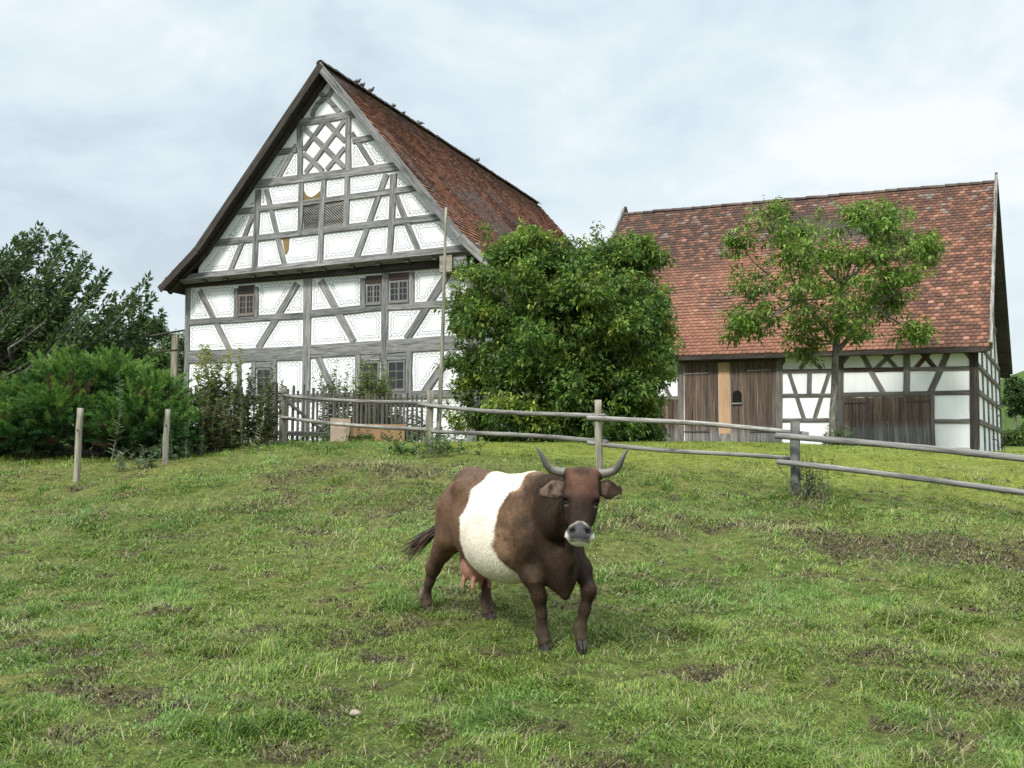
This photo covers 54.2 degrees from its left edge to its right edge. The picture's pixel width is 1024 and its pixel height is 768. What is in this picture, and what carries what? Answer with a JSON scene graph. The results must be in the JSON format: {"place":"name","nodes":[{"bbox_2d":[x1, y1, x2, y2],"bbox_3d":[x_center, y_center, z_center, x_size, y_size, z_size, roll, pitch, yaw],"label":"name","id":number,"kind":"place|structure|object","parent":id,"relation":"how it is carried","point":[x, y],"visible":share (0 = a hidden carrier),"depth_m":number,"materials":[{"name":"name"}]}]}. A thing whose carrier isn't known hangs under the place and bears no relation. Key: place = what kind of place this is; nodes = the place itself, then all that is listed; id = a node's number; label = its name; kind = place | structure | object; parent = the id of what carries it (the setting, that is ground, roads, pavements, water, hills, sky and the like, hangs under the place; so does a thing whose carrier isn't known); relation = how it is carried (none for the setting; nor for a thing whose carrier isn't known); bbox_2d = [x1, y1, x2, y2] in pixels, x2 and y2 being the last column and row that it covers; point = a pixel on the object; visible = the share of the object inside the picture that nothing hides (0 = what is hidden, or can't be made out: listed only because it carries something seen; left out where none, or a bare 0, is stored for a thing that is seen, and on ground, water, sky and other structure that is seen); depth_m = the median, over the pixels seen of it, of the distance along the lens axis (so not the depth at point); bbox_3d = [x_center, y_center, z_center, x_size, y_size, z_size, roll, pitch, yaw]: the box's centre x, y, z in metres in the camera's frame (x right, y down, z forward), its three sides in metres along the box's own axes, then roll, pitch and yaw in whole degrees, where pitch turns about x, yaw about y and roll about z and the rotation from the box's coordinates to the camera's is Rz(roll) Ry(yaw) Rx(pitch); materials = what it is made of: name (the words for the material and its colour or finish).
{"place":"outdoors","nodes":[
{"label":"outdoors","id":0,"kind":"place"},
{"bbox_2d":[0,371,1023,767],"bbox_3d":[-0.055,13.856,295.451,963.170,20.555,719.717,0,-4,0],"label":"ground","id":1,"kind":"structure","parent":0,"point":[406,687],"depth_m":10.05,"materials":[{"name":"green plant"}]},
{"bbox_2d":[73,408,83,481],"bbox_3d":[-6.933,1.098,15.960,0.151,1.435,0.115,0,-4,0],"label":"fence post","id":2,"kind":"object","parent":1,"relation":"on","point":[78,448],"visible":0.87,"depth_m":15.94,"materials":[{"name":"brown wood"}]},
{"bbox_2d":[0,220,168,412],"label":"cherry tree","id":3,"kind":"object","parent":1,"relation":"on","point":[27,325],"visible":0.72,"depth_m":32.56,"materials":[{"name":"green plant"}]},
{"bbox_2d":[0,342,211,457],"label":"juniper bush","id":4,"kind":"object","parent":1,"relation":"on","point":[34,399],"visible":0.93,"depth_m":18.38,"materials":[{"name":"green plant"}]},
{"bbox_2d":[44,341,183,420],"bbox_3d":[-13.776,0.278,33.814,5.597,4.000,3.246,0,-4,0],"label":"broadleaf tree","id":5,"kind":"object","parent":1,"relation":"on","point":[162,362],"visible":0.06,"depth_m":34.07,"materials":[{"name":"green plant"}]},
{"bbox_2d":[107,370,125,460],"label":"weed clump","id":6,"kind":"object","parent":1,"relation":"on","point":[116,433],"visible":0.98,"depth_m":17.84,"materials":[{"name":"green plant"}]},
{"bbox_2d":[110,447,145,471],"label":"weed clump","id":7,"kind":"object","parent":1,"relation":"on","point":[118,457],"visible":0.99,"depth_m":16.84,"materials":[{"name":"green plant"}]},
{"bbox_2d":[0,385,266,440],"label":"picket fence","id":8,"kind":"object","parent":1,"relation":"on","point":[234,415],"visible":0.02,"depth_m":21.81,"materials":[{"name":"grey wood"}]},
{"bbox_2d":[128,444,160,468],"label":"weed clump","id":9,"kind":"object","parent":1,"relation":"on","point":[150,463],"visible":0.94,"depth_m":17.07,"materials":[{"name":"green plant"}]},
{"bbox_2d":[114,317,184,394],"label":"broadleaf tree","id":10,"kind":"object","parent":1,"relation":"on","point":[165,340],"visible":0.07,"depth_m":40.27,"materials":[{"name":"green plant"}]},
{"bbox_2d":[162,409,170,463],"bbox_3d":[-6.038,1.040,17.465,0.132,1.203,0.114,0,-4,0],"label":"fence post","id":11,"kind":"object","parent":1,"relation":"on","point":[165,447],"visible":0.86,"depth_m":17.44,"materials":[{"name":"brown wood"}]},
{"bbox_2d":[150,329,184,382],"bbox_3d":[-11.150,0.258,32.318,1.107,4.061,0.249,0,-4,0],"label":"wooden stand","id":12,"kind":"object","parent":1,"relation":"on","point":[175,349],"visible":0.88,"depth_m":32.36,"materials":[{"name":"brown wood"}]},
{"bbox_2d":[138,416,206,460],"bbox_3d":[-6.132,1.001,18.298,0.851,0.888,1.204,-3,-5,40],"label":"weed clump","id":13,"kind":"object","parent":1,"relation":"on","point":[181,452],"visible":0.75,"depth_m":18.19,"materials":[{"name":"green plant"}]},
{"bbox_2d":[159,387,268,452],"bbox_3d":[-5.741,0.738,19.284,2.231,1.304,1.243,0,-4,0],"label":"weed clump","id":14,"kind":"object","parent":1,"relation":"on","point":[212,433],"visible":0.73,"depth_m":19.09,"materials":[{"name":"green plant"}]},
{"bbox_2d":[192,344,243,448],"bbox_3d":[-5.917,0.275,20.040,0.748,2.128,1.091,-4,-5,42],"label":"weed clump","id":15,"kind":"object","parent":1,"relation":"on","point":[211,388],"visible":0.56,"depth_m":19.93,"materials":[{"name":"green plant"}]},
{"bbox_2d":[194,360,284,446],"bbox_3d":[-5.450,0.409,20.341,1.629,1.844,1.367,-1,-4,19],"label":"weed clump","id":16,"kind":"object","parent":1,"relation":"on","point":[247,425],"visible":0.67,"depth_m":20.13,"materials":[{"name":"green plant"}]},
{"bbox_2d":[268,382,276,441],"bbox_3d":[-5.239,0.720,21.804,0.194,1.502,0.100,0,-4,0],"label":"gate post","id":17,"kind":"object","parent":1,"relation":"on","point":[274,398],"visible":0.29,"depth_m":21.79,"materials":[{"name":"grey wood"}]},
{"bbox_2d":[275,383,334,441],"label":"garden gate","id":18,"kind":"structure","parent":17,"relation":"attached to","point":[292,433],"depth_m":22.20,"materials":[{"name":"grey wood"}]},
{"bbox_2d":[312,368,363,440],"bbox_3d":[-4.250,0.523,24.654,1.378,1.925,1.245,0,-4,0],"label":"garden shrub","id":19,"kind":"object","parent":1,"relation":"on","point":[331,406],"visible":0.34,"depth_m":24.52,"materials":[{"name":"green plant"}]},
{"bbox_2d":[294,427,405,441],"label":"weed clump","id":20,"kind":"object","parent":1,"relation":"on","point":[369,436],"visible":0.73,"depth_m":21.99,"materials":[{"name":"green plant"}]},
{"bbox_2d":[349,709,360,716],"bbox_3d":[-1.017,2.134,6.489,0.071,0.043,0.072,0,-4,0],"label":"stone","id":21,"kind":"object","parent":1,"relation":"on","point":[353,712],"visible":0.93,"depth_m":6.46,"materials":[{"name":"beige stone"}]},
{"bbox_2d":[157,60,576,441],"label":"timbered house","id":22,"kind":"structure","parent":1,"relation":"on","point":[320,244],"depth_m":30.25,"materials":[{"name":"white paint"}]},
{"bbox_2d":[237,294,253,315],"bbox_3d":[-8.304,-2.460,31.267,0.640,0.665,0.075,-2,-4,22],"label":"window","id":23,"kind":"structure","parent":22,"relation":"in","point":[246,302],"depth_m":31.25,"materials":[{"name":"red paint"}]},
{"bbox_2d":[255,368,270,395],"bbox_3d":[-7.644,-0.060,30.822,0.600,0.835,0.075,-2,-4,22],"label":"window","id":24,"kind":"structure","parent":22,"relation":"in","point":[265,373],"depth_m":30.85,"materials":[{"name":"paint"}]},
{"bbox_2d":[362,361,379,391],"bbox_3d":[-4.163,-0.206,29.403,0.630,0.905,0.075,-2,-4,22],"label":"window","id":25,"kind":"structure","parent":22,"relation":"in","point":[376,367],"depth_m":29.38,"materials":[{"name":"paint"}]},
{"bbox_2d":[365,284,381,305],"bbox_3d":[-4.089,-2.637,29.546,0.550,0.615,0.075,-2,-4,22],"label":"window","id":26,"kind":"structure","parent":22,"relation":"in","point":[373,292],"depth_m":29.53,"materials":[{"name":"paint"}]},
{"bbox_2d":[387,361,405,391],"bbox_3d":[-3.367,-0.224,29.077,0.630,0.895,0.075,-2,-4,22],"label":"window","id":27,"kind":"structure","parent":22,"relation":"in","point":[397,369],"depth_m":29.07,"materials":[{"name":"paint"}]},
{"bbox_2d":[388,280,408,303],"bbox_3d":[-3.306,-2.690,29.227,0.680,0.655,0.075,-2,-4,22],"label":"window","id":28,"kind":"structure","parent":22,"relation":"in","point":[398,290],"depth_m":29.22,"materials":[{"name":"paint"}]},
{"bbox_2d":[330,418,405,441],"bbox_3d":[-3.252,1.062,22.364,1.720,0.570,0.400,2,-4,-24],"label":"clay trough","id":29,"kind":"object","parent":1,"relation":"on","point":[336,433],"visible":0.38,"depth_m":22.11,"materials":[{"name":"beige stone"}]},
{"bbox_2d":[332,355,394,423],"bbox_3d":[-3.580,0.378,24.572,1.615,2.200,1.596,0,-4,0],"label":"garden shrub","id":30,"kind":"object","parent":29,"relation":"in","point":[383,390],"visible":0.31,"depth_m":24.45,"materials":[{"name":"green plant"}]},
{"bbox_2d":[332,390,423,441],"bbox_3d":[-3.059,0.748,23.024,2.193,1.183,0.093,2,-4,-24],"label":"picket fence","id":31,"kind":"object","parent":1,"relation":"on","point":[375,408],"visible":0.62,"depth_m":23.06,"materials":[{"name":"grey wood"}]},
{"bbox_2d":[349,395,457,441],"bbox_3d":[-2.641,0.864,24.242,2.788,1.185,2.382,0,-4,0],"label":"picket fence","id":32,"kind":"object","parent":1,"relation":"on","point":[398,415],"visible":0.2,"depth_m":24.11,"materials":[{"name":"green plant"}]},
{"bbox_2d":[380,426,487,458],"bbox_3d":[-1.480,1.077,18.200,1.550,0.632,1.487,3,-5,-39],"label":"weed clump","id":33,"kind":"object","parent":1,"relation":"on","point":[398,448],"visible":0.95,"depth_m":18.02,"materials":[{"name":"green plant"}]},
{"bbox_2d":[435,207,446,448],"bbox_3d":[-1.331,-0.914,18.731,0.221,4.866,0.112,0,-4,0],"label":"tall pole","id":34,"kind":"object","parent":1,"relation":"on","point":[440,393],"visible":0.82,"depth_m":18.69,"materials":[{"name":"grey wood"}]},
{"bbox_2d":[394,447,629,654],"bbox_3d":[-0.031,1.370,8.657,0.863,1.640,2.822,3,-5,-36],"label":"cow","id":35,"kind":"object","parent":1,"relation":"on","point":[532,531],"visible":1,"depth_m":8.11},
{"bbox_2d":[431,217,686,442],"bbox_3d":[1.304,-1.075,24.003,5.716,6.059,5.874,3,-5,-32],"label":"elder tree","id":36,"kind":"object","parent":1,"relation":"on","point":[612,350],"visible":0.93,"depth_m":22.90,"materials":[{"name":"green plant"}]},
{"bbox_2d":[279,386,1023,495],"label":"rail fence","id":37,"kind":"object","parent":1,"relation":"on","point":[794,435],"visible":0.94,"depth_m":15.37,"materials":[{"name":"grey wood"}]},
{"bbox_2d":[775,454,833,500],"bbox_3d":[4.297,1.351,14.473,0.500,0.688,0.821,3,-5,-39],"label":"weed clump","id":38,"kind":"object","parent":1,"relation":"on","point":[807,491],"visible":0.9,"depth_m":14.49,"materials":[{"name":"green plant"}]},
{"bbox_2d":[599,172,1012,451],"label":"timbered barn","id":39,"kind":"structure","parent":1,"relation":"on","point":[944,389],"depth_m":31.48,"materials":[{"name":"brown tile"}]},
{"bbox_2d":[684,363,718,441],"bbox_3d":[6.082,0.707,32.097,1.106,2.795,0.047,-2,-5,26],"label":"barn door","id":40,"kind":"structure","parent":39,"relation":"in","point":[700,401],"depth_m":32.09,"materials":[{"name":"brown wood"}]},
{"bbox_2d":[730,361,775,442],"bbox_3d":[7.579,0.659,31.356,1.447,2.804,0.044,-2,-5,26],"label":"barn door","id":41,"kind":"structure","parent":39,"relation":"in","point":[763,395],"depth_m":31.34,"materials":[{"name":"brown wood"}]},
{"bbox_2d":[843,396,930,445],"bbox_3d":[11.069,1.113,29.556,2.439,1.504,0.073,-2,-5,26],"label":"stable door","id":42,"kind":"structure","parent":39,"relation":"in","point":[864,425],"depth_m":29.52,"materials":[{"name":"brown wood"}]},
{"bbox_2d":[991,396,1008,450],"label":"climbing plant","id":43,"kind":"object","parent":39,"relation":"attached to","point":[998,427],"visible":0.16,"depth_m":33.20,"materials":[{"name":"green plant"}]},
{"bbox_2d":[714,194,952,443],"bbox_3d":[8.348,-1.625,25.694,6.282,6.856,3.451,0,-4,0],"label":"walnut tree","id":44,"kind":"object","parent":1,"relation":"on","point":[922,248],"visible":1,"depth_m":25.73,"materials":[{"name":"green plant"}]},
{"bbox_2d":[822,424,856,445],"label":"weed clump","id":45,"kind":"object","parent":1,"relation":"on","point":[838,432],"visible":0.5,"depth_m":25.53,"materials":[{"name":"green plant"}]},
{"bbox_2d":[1001,374,1023,429],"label":"young tree","id":46,"kind":"object","parent":1,"relation":"on","point":[1013,391],"visible":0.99,"depth_m":69.80,"materials":[{"name":"green plant"}]},
{"bbox_2d":[1002,428,1023,445],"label":"hedge shrub","id":47,"kind":"object","parent":1,"relation":"on","point":[1014,438],"visible":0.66,"depth_m":54.45,"materials":[{"name":"green plant"}]},
{"bbox_2d":[1012,421,1023,429],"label":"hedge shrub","id":48,"kind":"object","parent":1,"relation":"on","point":[1022,425],"visible":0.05,"depth_m":59.91,"materials":[{"name":"green plant"}]},
{"bbox_2d":[1017,427,1023,434],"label":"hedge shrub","id":49,"kind":"object","parent":1,"relation":"on","point":[1021,430],"visible":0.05,"depth_m":57.06,"materials":[{"name":"green plant"}]},
{"bbox_2d":[0,0,1023,416],"label":"sky","id":50,"kind":"structure","parent":0,"point":[127,126],"materials":[{"name":"white"}]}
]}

